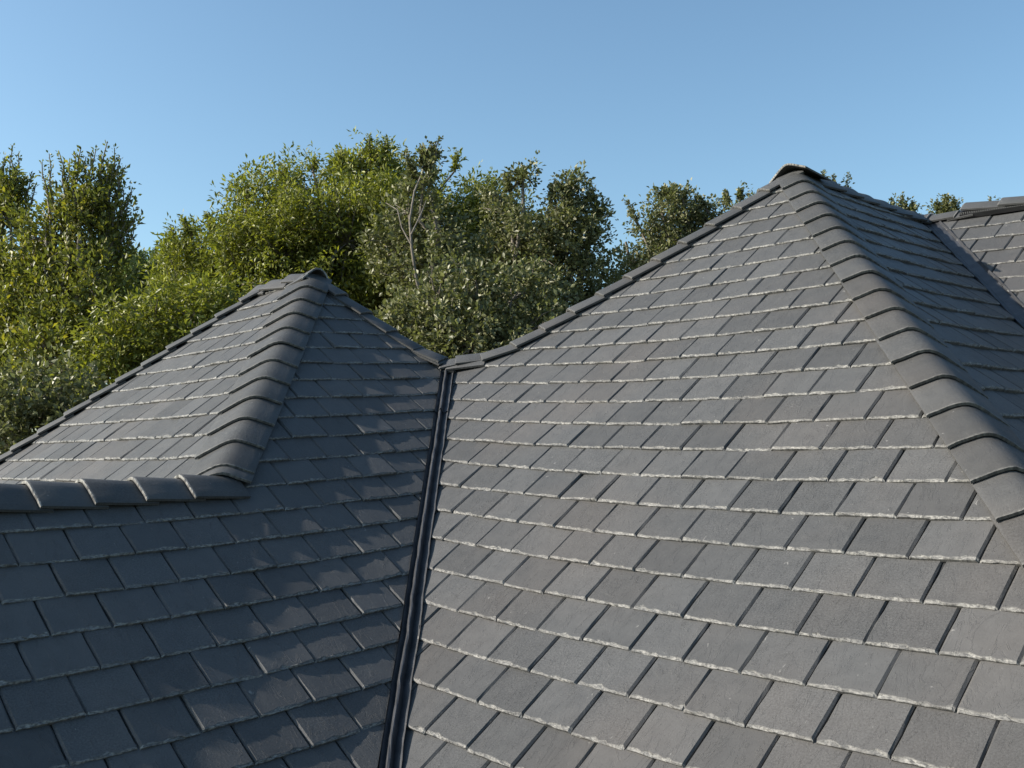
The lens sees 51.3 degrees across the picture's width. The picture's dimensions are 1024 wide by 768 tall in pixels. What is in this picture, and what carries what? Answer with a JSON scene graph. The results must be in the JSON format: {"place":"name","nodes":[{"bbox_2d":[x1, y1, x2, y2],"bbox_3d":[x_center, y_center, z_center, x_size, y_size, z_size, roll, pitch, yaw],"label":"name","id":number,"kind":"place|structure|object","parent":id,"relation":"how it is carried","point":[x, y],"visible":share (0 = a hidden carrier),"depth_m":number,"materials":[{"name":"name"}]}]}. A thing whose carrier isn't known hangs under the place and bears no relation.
{"place":"outdoors","nodes":[
{"label":"outdoors","id":0,"kind":"place"},
{"bbox_2d":[0,0,1023,448],"label":"sky","id":1,"kind":"structure","parent":0,"point":[923,99],"materials":[{"name":"blue"}]},
{"label":"ground","id":2,"kind":"structure","parent":0,"visible":0},
{"bbox_2d":[0,143,57,448],"label":"elm tree","id":3,"kind":"object","parent":2,"relation":"on","point":[11,187],"visible":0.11,"depth_m":15.94,"materials":[{"name":"green plant"}]},
{"bbox_2d":[0,340,109,454],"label":"oak shrub","id":4,"kind":"object","parent":2,"relation":"on","point":[23,423],"visible":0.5,"depth_m":11.81,"materials":[{"name":"green plant"}]},
{"bbox_2d":[0,140,151,420],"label":"elm tree","id":5,"kind":"object","parent":2,"relation":"on","point":[58,281],"visible":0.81,"depth_m":14.83,"materials":[{"name":"green plant"}]},
{"bbox_2d":[86,241,192,369],"bbox_3d":[-11.275,1.412,33.870,6.284,12.196,4.691,-1,-4,12],"label":"background tree","id":6,"kind":"object","parent":2,"relation":"on","point":[144,256],"visible":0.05,"depth_m":33.09,"materials":[{"name":"green plant"}]},
{"bbox_2d":[43,260,256,408],"bbox_3d":[-4.596,2.219,13.749,2.605,7.654,1.712,-1,-4,10],"label":"young tree","id":7,"kind":"object","parent":2,"relation":"on","point":[198,308],"visible":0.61,"depth_m":13.77,"materials":[{"name":"green plant"}]},
{"bbox_2d":[130,126,549,340],"bbox_3d":[-2.858,0.796,18.734,7.875,11.184,3.990,0,-4,-6],"label":"pecan tree","id":8,"kind":"object","parent":2,"relation":"on","point":[298,230],"visible":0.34,"depth_m":18.36,"materials":[{"name":"green plant"}]},
{"bbox_2d":[347,135,495,327],"bbox_3d":[-1.273,1.171,16.416,2.077,10.049,2.208,3,-5,-42],"label":"oak tree","id":9,"kind":"object","parent":2,"relation":"on","point":[403,238],"visible":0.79,"depth_m":16.42,"materials":[{"name":"green plant"}]},
{"bbox_2d":[367,245,574,358],"bbox_3d":[-0.515,2.094,13.719,2.812,7.845,1.886,0,-4,-2],"label":"oak shrub","id":10,"kind":"object","parent":2,"relation":"on","point":[479,329],"visible":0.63,"depth_m":13.84,"materials":[{"name":"green plant"}]},
{"bbox_2d":[0,163,1023,767],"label":"house","id":11,"kind":"structure","parent":2,"relation":"on","point":[738,485],"depth_m":5.64,"materials":[{"name":"stone"}]},
{"bbox_2d":[445,150,629,344],"bbox_3d":[0.096,1.252,17.596,3.830,10.031,2.498,-2,-4,21],"label":"oak tree","id":12,"kind":"object","parent":2,"relation":"on","point":[561,237],"visible":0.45,"depth_m":17.34,"materials":[{"name":"green plant"}]},
{"bbox_2d":[600,178,758,285],"bbox_3d":[3.251,1.238,19.865,4.058,10.364,2.391,-2,-4,15],"label":"oak tree","id":13,"kind":"object","parent":2,"relation":"on","point":[689,217],"visible":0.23,"depth_m":19.84,"materials":[{"name":"green plant"}]},
{"bbox_2d":[821,170,926,213],"bbox_3d":[7.176,1.028,21.711,3.608,10.946,2.606,0,-4,-2],"label":"oak tree","id":14,"kind":"object","parent":2,"relation":"on","point":[905,206],"visible":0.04,"depth_m":21.97,"materials":[{"name":"green plant"}]},
{"bbox_2d":[925,193,999,213],"bbox_3d":[10.428,1.147,23.647,2.633,10.923,3.771,47,-47,-85],"label":"oak tree","id":15,"kind":"object","parent":2,"relation":"on","point":[946,204],"visible":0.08,"depth_m":23.91,"materials":[{"name":"green plant"}]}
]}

